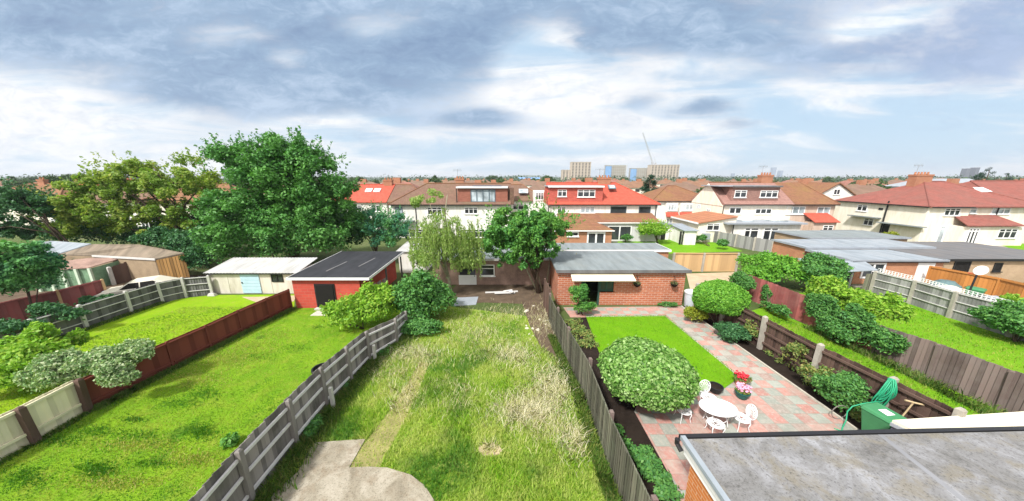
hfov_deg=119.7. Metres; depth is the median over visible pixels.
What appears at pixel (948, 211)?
window
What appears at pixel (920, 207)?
house
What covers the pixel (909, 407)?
garden spade
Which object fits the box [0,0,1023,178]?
sky
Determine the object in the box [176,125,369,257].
broadleaf tree
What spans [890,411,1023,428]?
roof
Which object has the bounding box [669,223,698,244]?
garden shed
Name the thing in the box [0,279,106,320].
board fence
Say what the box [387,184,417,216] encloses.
house
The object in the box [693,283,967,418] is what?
board fence
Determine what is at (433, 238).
weeping birch
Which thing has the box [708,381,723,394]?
flower pot
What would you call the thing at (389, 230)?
tree
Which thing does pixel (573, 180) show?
house
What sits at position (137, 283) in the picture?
parked car
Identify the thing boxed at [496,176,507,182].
street tree
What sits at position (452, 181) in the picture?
house
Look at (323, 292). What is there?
doorway
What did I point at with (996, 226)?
house
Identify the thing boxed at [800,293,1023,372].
lawn
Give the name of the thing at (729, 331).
bush
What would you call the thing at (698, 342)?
edge grass
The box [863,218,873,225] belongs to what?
window
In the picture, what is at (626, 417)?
flower bed
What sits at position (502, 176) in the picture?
hill
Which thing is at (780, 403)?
patio
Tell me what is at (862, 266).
carport
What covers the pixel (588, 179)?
house
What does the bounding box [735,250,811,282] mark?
hedge
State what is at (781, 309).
ivy
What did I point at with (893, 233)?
bush
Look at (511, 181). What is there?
house
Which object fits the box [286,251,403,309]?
garden shed
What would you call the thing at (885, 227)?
door
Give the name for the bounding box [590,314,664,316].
edge grass
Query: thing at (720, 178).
distant woods
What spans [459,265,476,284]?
door
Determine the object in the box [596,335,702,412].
clipped bush
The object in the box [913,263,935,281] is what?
door
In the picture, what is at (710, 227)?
window
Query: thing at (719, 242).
bush
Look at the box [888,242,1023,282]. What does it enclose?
garage
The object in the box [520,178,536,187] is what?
house
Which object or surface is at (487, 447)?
dry grass
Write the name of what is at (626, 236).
bush
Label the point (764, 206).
house
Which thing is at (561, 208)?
window
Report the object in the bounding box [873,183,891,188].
street tree
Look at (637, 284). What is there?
hanging basket
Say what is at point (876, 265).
window
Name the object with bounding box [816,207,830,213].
window
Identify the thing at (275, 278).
window
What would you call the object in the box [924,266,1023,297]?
board fence
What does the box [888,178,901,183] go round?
house
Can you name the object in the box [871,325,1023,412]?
board fence
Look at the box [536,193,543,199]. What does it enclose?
window
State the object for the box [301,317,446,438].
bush
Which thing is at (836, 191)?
window
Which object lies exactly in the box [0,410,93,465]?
edge grass
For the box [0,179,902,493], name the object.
ground
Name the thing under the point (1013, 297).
bush
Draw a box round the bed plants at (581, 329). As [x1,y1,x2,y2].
[564,318,598,348]
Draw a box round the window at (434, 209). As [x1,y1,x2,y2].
[427,207,441,214]
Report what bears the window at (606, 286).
in the brick garage at (610, 277)
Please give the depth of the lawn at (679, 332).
16.46 m
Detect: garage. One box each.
[548,251,691,304]
[552,243,671,257]
[771,239,936,260]
[773,230,911,241]
[805,249,949,283]
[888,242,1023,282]
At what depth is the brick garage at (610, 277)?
20.61 m
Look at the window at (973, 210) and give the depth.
39.88 m
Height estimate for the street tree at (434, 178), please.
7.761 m
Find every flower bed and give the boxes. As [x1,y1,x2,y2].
[553,317,675,500]
[683,306,860,429]
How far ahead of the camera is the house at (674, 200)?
51.23 m
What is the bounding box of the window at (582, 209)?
[580,207,594,212]
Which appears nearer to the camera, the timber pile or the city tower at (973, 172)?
the timber pile
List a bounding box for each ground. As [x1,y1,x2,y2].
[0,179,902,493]
[277,306,619,500]
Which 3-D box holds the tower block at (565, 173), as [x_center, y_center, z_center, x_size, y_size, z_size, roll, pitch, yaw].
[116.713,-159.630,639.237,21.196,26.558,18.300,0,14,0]
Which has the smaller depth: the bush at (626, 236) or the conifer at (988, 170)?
the bush at (626, 236)
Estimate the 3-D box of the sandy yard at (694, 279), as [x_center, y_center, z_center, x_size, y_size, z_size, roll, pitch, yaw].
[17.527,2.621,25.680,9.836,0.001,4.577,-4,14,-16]
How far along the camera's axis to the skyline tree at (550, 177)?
192.63 m
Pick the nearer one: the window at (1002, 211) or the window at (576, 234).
the window at (576, 234)
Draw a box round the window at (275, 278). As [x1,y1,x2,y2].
[271,275,283,281]
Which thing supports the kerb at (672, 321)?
on the patio at (780, 403)
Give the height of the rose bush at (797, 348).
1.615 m
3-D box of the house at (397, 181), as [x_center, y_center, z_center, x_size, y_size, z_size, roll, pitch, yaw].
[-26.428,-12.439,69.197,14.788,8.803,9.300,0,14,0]
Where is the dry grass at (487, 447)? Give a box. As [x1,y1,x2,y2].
[359,289,592,474]
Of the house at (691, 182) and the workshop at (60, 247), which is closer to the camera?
the workshop at (60, 247)
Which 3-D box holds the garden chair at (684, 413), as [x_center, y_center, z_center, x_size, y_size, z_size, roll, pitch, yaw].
[6.178,5.717,10.764,0.597,0.939,0.552,-1,14,-5]
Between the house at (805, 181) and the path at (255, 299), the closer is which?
the path at (255, 299)
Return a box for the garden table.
[699,398,737,428]
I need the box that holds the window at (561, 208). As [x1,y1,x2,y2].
[556,207,565,213]
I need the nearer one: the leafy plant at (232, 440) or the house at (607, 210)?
the leafy plant at (232, 440)
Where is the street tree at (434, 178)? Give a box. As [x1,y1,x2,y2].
[427,175,442,182]
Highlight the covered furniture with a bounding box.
[930,279,962,289]
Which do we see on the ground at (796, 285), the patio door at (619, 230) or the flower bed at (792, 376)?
the flower bed at (792, 376)
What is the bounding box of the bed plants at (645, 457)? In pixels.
[612,423,683,500]
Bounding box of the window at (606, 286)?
[600,281,614,291]
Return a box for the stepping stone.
[310,311,324,315]
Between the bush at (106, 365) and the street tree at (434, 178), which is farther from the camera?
the street tree at (434, 178)
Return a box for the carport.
[800,258,877,287]
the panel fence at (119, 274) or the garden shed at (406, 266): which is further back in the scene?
the garden shed at (406, 266)
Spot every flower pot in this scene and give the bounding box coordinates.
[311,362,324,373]
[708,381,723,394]
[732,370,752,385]
[734,382,751,399]
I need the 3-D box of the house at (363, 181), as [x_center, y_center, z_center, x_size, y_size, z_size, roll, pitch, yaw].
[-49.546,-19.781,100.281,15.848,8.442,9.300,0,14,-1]
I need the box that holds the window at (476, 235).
[464,229,484,237]
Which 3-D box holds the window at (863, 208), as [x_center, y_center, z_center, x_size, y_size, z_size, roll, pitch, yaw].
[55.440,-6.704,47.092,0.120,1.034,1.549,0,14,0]
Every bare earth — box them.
[452,285,557,363]
[479,443,501,455]
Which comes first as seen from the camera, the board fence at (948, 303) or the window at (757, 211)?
the board fence at (948, 303)
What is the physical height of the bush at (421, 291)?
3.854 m
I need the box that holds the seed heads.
[385,311,594,459]
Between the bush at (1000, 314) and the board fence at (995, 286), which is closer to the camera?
the bush at (1000, 314)
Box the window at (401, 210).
[395,207,402,213]
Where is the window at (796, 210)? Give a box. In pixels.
[785,206,805,214]
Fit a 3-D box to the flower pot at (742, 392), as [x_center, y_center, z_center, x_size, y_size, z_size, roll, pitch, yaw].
[9.236,5.636,11.905,0.557,0.580,0.580,0,14,0]
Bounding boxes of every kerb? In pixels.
[586,315,733,372]
[681,306,857,429]
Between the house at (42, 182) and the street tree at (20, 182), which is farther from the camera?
the street tree at (20, 182)
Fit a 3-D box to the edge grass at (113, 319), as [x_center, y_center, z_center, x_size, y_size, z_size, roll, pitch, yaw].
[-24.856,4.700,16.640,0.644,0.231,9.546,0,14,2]
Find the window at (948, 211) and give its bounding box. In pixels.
[943,208,961,215]
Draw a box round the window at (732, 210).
[729,207,741,213]
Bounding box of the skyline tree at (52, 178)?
[35,174,67,182]
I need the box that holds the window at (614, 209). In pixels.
[610,206,626,212]
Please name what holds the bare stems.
on the bare earth at (524, 294)
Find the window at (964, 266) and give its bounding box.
[952,261,971,271]
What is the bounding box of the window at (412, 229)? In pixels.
[410,229,424,237]
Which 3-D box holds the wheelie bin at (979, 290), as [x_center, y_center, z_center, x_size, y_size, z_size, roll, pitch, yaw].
[32.494,3.163,20.970,0.791,1.179,0.861,-6,15,-24]
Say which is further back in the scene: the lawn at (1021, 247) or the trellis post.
the lawn at (1021, 247)
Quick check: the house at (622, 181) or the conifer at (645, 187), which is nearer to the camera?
the conifer at (645, 187)
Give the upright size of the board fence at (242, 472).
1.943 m
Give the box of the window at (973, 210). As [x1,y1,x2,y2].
[969,208,977,213]
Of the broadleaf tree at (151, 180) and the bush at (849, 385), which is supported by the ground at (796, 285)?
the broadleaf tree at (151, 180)
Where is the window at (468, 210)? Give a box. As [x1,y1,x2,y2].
[464,207,477,213]
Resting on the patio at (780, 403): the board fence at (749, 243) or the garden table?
the garden table
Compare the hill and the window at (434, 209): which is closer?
the window at (434, 209)
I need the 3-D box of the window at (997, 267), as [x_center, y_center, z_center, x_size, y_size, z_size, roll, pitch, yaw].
[40.700,1.444,24.879,0.852,0.820,0.120,0,14,0]
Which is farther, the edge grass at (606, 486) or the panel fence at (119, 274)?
the panel fence at (119, 274)
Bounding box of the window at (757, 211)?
[755,209,771,213]
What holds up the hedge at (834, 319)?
on the lawn at (762, 311)
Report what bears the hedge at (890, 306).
on the lawn at (959, 335)
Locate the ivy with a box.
[759,284,793,319]
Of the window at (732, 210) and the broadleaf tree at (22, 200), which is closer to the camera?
the broadleaf tree at (22, 200)
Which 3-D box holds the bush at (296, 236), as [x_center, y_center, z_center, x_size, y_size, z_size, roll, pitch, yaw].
[-21.207,-0.640,26.694,14.324,5.948,3.057,1,14,4]
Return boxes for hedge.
[0,293,115,335]
[36,207,369,248]
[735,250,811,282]
[793,251,854,285]
[801,275,916,322]
[802,292,911,354]
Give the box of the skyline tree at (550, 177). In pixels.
[542,175,555,180]
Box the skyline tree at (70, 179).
[64,171,85,181]
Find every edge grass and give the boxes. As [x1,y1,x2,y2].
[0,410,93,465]
[57,301,166,340]
[90,307,296,410]
[251,328,421,500]
[547,333,622,500]
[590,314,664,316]
[665,315,733,371]
[803,323,1006,413]
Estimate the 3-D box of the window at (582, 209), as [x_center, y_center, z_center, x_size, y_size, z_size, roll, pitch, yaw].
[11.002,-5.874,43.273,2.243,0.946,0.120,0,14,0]
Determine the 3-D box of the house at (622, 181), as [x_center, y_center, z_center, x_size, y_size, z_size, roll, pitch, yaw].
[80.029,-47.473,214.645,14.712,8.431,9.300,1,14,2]
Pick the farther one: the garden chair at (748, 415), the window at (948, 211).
the window at (948, 211)
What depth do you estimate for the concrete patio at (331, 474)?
8.63 m
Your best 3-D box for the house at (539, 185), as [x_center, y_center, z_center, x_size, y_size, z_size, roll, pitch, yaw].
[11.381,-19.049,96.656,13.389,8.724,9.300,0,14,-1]
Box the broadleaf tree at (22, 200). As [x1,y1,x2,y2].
[0,174,74,241]
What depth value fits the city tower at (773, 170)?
2613.69 m
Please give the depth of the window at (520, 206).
51.63 m
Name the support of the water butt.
on the ground at (796, 285)
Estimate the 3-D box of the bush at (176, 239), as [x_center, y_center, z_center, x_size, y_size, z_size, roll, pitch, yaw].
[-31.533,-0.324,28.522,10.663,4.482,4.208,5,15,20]
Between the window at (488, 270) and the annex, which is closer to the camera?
the window at (488, 270)
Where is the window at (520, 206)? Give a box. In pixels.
[513,204,528,209]
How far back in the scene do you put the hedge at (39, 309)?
16.24 m
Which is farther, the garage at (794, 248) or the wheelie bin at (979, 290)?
the garage at (794, 248)
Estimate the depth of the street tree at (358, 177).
134.34 m
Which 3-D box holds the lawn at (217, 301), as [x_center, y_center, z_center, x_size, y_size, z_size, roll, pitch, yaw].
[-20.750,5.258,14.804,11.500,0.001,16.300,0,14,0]
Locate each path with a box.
[243,296,294,301]
[350,362,428,466]
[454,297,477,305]
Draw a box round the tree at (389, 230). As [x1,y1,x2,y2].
[350,200,417,250]
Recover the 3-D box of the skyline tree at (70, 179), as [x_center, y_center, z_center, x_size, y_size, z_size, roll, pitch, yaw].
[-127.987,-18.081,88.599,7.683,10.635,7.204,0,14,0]
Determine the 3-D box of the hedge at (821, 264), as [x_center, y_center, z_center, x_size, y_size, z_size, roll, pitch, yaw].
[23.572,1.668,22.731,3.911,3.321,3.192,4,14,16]
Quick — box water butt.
[684,289,692,306]
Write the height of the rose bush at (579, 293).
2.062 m
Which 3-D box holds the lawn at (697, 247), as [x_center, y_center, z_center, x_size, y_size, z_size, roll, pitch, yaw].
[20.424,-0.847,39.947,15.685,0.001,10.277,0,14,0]
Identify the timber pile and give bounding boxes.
[485,289,517,293]
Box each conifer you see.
[639,174,657,192]
[972,172,983,179]
[974,167,1002,179]
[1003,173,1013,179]
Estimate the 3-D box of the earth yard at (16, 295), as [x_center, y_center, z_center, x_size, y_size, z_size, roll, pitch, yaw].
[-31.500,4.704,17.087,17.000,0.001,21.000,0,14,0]
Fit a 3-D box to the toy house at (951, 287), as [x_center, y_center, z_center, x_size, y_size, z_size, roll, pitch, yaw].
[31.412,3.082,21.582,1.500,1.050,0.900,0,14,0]
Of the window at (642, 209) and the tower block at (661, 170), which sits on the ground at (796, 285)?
the tower block at (661, 170)
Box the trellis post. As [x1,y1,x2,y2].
[543,278,550,318]
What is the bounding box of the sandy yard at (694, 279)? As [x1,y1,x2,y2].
[687,272,733,288]
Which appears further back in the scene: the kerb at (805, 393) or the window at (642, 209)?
the window at (642, 209)
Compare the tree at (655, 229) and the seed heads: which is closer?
the seed heads
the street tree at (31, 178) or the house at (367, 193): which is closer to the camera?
the house at (367, 193)
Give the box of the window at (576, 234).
[567,232,578,236]
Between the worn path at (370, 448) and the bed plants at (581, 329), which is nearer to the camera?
the worn path at (370, 448)
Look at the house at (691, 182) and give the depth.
129.17 m
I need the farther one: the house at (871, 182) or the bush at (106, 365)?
the house at (871, 182)
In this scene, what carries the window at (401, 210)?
in the house at (467, 201)
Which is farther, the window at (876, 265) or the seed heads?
the window at (876, 265)
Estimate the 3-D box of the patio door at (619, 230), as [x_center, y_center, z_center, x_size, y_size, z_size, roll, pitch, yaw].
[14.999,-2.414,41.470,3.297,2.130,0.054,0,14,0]
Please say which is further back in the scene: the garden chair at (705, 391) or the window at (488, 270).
the window at (488, 270)
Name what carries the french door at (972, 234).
in the house at (996, 226)
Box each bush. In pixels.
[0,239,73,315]
[0,321,89,391]
[10,337,155,393]
[126,225,214,270]
[191,211,351,264]
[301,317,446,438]
[319,279,398,330]
[391,266,458,319]
[568,284,596,314]
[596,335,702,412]
[621,234,633,242]
[657,301,677,306]
[683,305,709,321]
[691,278,751,324]
[696,234,729,246]
[712,321,752,342]
[728,271,756,290]
[744,318,758,341]
[778,341,809,372]
[796,362,835,392]
[811,367,872,414]
[883,231,898,235]
[966,298,1023,341]
[999,292,1023,302]
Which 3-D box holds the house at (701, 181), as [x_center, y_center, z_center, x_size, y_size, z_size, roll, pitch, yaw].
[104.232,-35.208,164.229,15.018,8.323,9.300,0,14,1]
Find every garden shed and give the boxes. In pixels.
[38,258,118,291]
[203,257,316,293]
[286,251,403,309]
[397,241,431,272]
[435,246,551,284]
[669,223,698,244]
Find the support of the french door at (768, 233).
in the house at (764, 206)
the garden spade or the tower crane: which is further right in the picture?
the garden spade
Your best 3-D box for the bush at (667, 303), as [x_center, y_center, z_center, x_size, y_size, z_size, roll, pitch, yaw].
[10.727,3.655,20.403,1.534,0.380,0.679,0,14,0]
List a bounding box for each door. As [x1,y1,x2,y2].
[239,275,261,292]
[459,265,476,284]
[587,232,605,242]
[608,226,631,240]
[743,227,759,237]
[762,227,779,239]
[881,224,889,232]
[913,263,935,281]
[935,226,947,241]
[964,228,980,242]
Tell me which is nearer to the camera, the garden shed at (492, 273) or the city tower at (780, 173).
the garden shed at (492, 273)
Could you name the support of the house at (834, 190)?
on the ground at (796, 285)
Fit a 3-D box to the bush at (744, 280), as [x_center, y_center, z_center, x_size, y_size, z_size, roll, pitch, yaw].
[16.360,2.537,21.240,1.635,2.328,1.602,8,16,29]
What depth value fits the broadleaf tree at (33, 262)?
17.58 m
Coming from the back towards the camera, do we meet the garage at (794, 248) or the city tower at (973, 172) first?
the city tower at (973, 172)
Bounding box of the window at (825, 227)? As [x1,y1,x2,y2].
[822,225,833,229]
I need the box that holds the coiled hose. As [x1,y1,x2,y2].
[831,378,897,429]
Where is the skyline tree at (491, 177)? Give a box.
[486,175,497,181]
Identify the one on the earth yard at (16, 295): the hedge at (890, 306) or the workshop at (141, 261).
the workshop at (141, 261)
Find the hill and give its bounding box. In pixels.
[347,175,800,178]
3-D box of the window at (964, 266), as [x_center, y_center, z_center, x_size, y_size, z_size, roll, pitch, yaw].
[37.662,1.420,24.873,1.544,1.070,0.120,0,14,0]
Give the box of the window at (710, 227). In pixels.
[706,224,719,230]
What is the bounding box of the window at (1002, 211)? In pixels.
[989,208,1011,214]
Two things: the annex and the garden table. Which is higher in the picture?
the annex
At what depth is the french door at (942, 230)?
40.37 m
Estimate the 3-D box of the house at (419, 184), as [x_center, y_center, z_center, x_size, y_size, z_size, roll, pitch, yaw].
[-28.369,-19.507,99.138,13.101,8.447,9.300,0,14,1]
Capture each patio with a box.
[271,439,433,500]
[563,306,854,500]
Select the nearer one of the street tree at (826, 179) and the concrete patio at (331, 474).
the concrete patio at (331, 474)
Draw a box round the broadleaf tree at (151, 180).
[16,147,227,249]
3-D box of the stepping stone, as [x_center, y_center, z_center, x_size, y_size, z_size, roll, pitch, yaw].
[-12.478,4.109,19.464,1.000,0.050,0.700,0,14,0]
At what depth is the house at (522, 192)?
51.63 m
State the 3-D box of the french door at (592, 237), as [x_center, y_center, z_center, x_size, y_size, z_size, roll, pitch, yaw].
[10.531,-1.300,37.315,2.269,2.040,0.054,0,14,0]
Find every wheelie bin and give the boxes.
[857,402,906,429]
[963,285,986,294]
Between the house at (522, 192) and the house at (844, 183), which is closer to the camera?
the house at (522, 192)
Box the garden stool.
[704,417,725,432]
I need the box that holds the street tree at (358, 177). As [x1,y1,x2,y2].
[352,176,367,181]
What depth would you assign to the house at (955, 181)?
68.24 m
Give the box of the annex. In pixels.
[671,211,737,241]
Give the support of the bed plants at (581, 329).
on the flower bed at (626, 417)
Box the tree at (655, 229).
[636,219,673,243]
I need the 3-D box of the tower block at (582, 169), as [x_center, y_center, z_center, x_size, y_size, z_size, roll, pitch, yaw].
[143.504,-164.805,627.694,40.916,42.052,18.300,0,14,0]
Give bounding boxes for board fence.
[0,275,213,338]
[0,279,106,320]
[0,378,93,459]
[83,289,292,405]
[188,311,407,500]
[548,293,658,500]
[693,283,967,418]
[713,231,773,251]
[746,275,870,350]
[869,268,1023,340]
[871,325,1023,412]
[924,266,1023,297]
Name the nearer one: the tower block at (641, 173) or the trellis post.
the trellis post
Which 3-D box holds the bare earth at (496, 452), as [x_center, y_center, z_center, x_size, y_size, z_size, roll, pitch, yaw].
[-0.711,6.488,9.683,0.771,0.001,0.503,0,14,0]
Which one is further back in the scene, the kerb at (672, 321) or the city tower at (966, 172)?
the city tower at (966, 172)
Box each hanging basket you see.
[633,276,640,286]
[670,276,678,286]
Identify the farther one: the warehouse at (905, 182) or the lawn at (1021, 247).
the warehouse at (905, 182)
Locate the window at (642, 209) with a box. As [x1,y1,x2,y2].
[638,206,650,212]
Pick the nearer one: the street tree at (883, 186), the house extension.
the house extension
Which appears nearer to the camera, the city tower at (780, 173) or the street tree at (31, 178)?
the street tree at (31, 178)
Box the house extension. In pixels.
[674,426,1023,500]
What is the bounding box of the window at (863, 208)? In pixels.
[856,205,867,211]
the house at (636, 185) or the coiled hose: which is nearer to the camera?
the coiled hose
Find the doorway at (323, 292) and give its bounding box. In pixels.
[314,284,336,306]
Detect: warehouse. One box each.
[518,177,539,179]
[885,179,972,187]
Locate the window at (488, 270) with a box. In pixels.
[480,265,495,276]
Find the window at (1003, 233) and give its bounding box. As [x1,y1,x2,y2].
[995,229,1018,238]
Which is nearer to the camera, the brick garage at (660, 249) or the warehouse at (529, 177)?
the brick garage at (660, 249)
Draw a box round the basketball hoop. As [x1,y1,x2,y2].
[969,266,988,293]
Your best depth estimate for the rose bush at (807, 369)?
12.23 m
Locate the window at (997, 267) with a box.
[990,263,1003,272]
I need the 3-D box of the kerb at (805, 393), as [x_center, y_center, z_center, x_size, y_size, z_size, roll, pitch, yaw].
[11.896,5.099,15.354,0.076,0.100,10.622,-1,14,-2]
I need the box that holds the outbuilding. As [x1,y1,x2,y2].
[657,221,671,239]
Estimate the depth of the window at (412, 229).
44.03 m
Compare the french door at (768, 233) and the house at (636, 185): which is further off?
the house at (636, 185)
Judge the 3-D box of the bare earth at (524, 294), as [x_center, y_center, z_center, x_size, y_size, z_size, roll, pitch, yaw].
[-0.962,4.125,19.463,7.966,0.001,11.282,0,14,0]
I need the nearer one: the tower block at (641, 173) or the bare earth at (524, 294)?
the bare earth at (524, 294)
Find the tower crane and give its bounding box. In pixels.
[643,132,656,164]
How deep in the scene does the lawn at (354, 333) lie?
11.04 m
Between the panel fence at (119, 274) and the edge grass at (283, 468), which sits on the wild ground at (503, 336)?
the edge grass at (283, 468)
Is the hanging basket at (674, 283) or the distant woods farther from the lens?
the distant woods
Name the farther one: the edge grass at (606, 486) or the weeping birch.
the weeping birch
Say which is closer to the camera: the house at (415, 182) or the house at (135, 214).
the house at (135, 214)
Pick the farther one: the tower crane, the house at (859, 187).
the tower crane
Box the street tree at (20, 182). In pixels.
[1,176,29,187]
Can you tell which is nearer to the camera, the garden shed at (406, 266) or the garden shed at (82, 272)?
the garden shed at (82, 272)
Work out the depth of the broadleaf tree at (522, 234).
20.97 m
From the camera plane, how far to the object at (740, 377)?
12.50 m
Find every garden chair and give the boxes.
[673,406,691,423]
[698,380,715,402]
[730,404,757,431]
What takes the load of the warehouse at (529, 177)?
on the ground at (796, 285)
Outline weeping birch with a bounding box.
[407,188,485,291]
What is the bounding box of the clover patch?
[0,324,326,497]
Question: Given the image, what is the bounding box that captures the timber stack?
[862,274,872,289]
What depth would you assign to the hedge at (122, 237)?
32.61 m
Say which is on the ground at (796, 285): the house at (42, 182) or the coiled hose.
the house at (42, 182)
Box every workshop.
[44,241,90,253]
[59,244,189,280]
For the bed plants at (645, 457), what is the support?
on the flower bed at (626, 417)
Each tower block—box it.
[561,170,569,181]
[570,162,590,179]
[603,165,626,178]
[628,168,646,181]
[646,165,679,180]
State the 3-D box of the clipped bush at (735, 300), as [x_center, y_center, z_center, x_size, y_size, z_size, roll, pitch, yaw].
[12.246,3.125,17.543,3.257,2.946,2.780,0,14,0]
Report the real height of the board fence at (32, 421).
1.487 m
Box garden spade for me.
[902,399,924,415]
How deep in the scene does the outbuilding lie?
42.73 m
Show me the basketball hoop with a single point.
(980, 270)
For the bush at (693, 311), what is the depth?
17.91 m
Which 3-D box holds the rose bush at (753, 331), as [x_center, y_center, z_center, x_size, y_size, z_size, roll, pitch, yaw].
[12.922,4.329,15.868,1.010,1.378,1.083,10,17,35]
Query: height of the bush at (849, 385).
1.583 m
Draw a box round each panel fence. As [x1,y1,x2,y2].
[106,262,131,284]
[672,253,739,271]
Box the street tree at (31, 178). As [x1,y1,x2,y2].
[25,176,37,181]
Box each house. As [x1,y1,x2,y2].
[1,177,75,224]
[58,178,153,226]
[141,179,236,226]
[339,178,394,228]
[353,179,376,184]
[382,178,418,186]
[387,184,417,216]
[388,168,513,237]
[410,179,423,183]
[415,179,434,186]
[446,178,466,182]
[465,178,474,182]
[502,179,526,186]
[511,184,543,216]
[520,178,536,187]
[529,178,555,189]
[543,168,660,242]
[565,178,581,181]
[585,178,592,181]
[616,179,629,184]
[623,179,657,193]
[642,185,696,222]
[656,178,672,186]
[657,179,699,192]
[675,178,704,187]
[691,165,840,239]
[694,179,708,184]
[798,179,808,184]
[807,182,855,199]
[833,164,1023,241]
[838,179,852,185]
[845,180,885,194]
[867,180,885,185]
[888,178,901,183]
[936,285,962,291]
[943,180,1023,245]
[946,179,959,183]
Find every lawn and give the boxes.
[0,294,294,413]
[0,308,417,500]
[586,316,735,392]
[618,239,740,253]
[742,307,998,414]
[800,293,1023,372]
[1005,244,1023,249]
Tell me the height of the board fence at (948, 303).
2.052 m
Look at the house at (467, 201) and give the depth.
43.37 m
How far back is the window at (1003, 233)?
38.75 m
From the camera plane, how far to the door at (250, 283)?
22.63 m
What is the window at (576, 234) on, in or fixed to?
in the house at (607, 210)
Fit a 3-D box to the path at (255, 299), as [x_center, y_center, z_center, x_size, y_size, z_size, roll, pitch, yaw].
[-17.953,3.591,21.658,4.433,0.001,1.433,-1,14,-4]
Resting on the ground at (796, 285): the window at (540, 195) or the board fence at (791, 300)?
the board fence at (791, 300)
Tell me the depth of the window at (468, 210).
43.33 m
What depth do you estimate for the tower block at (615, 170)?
618.38 m
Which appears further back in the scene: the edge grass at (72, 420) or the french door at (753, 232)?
the french door at (753, 232)
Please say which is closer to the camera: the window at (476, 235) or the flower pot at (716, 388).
the flower pot at (716, 388)
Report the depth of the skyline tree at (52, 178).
91.05 m
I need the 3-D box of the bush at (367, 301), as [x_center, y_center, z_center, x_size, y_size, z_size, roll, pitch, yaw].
[-8.803,3.176,17.327,4.276,2.960,2.935,-5,14,-19]
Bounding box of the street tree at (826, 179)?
[822,176,834,181]
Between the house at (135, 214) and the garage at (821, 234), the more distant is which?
the house at (135, 214)
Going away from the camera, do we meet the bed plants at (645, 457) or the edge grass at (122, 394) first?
the bed plants at (645, 457)
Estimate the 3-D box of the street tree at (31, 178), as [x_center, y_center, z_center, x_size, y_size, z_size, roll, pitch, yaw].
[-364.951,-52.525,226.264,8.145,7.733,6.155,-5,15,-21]
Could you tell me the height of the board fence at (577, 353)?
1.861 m
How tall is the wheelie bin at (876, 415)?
1.149 m
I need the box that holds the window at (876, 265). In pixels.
[859,263,886,277]
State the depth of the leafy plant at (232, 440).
9.74 m
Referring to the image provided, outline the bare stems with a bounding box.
[525,253,576,290]
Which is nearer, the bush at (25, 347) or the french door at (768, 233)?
the bush at (25, 347)
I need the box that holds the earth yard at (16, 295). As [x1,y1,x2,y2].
[0,275,205,321]
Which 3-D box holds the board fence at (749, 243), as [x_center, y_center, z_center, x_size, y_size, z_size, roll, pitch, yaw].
[29.216,-1.328,38.482,1.282,1.772,10.120,-6,15,-24]
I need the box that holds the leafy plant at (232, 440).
[219,432,239,449]
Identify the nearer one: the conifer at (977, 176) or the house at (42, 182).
the house at (42, 182)
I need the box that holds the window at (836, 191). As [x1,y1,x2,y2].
[833,189,840,194]
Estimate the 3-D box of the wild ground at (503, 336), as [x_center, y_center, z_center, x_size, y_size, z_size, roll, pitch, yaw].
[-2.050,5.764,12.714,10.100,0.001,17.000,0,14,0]
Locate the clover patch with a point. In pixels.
(198, 431)
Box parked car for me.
[96,275,179,297]
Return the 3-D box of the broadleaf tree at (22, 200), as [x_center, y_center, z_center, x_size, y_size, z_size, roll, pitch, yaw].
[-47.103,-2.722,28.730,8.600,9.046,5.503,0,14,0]
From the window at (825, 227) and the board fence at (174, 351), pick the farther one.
the window at (825, 227)
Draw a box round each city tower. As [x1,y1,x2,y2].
[770,167,776,176]
[776,171,782,178]
[959,168,970,178]
[968,168,979,178]
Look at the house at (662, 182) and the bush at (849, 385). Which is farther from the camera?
the house at (662, 182)
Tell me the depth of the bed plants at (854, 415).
11.95 m
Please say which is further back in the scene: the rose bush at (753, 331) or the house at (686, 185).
the house at (686, 185)
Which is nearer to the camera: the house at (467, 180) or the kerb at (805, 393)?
the kerb at (805, 393)
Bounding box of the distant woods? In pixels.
[0,173,1023,181]
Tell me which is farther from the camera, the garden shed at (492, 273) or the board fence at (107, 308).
the garden shed at (492, 273)
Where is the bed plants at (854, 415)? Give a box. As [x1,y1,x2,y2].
[744,340,860,421]
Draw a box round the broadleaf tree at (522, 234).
[475,193,584,292]

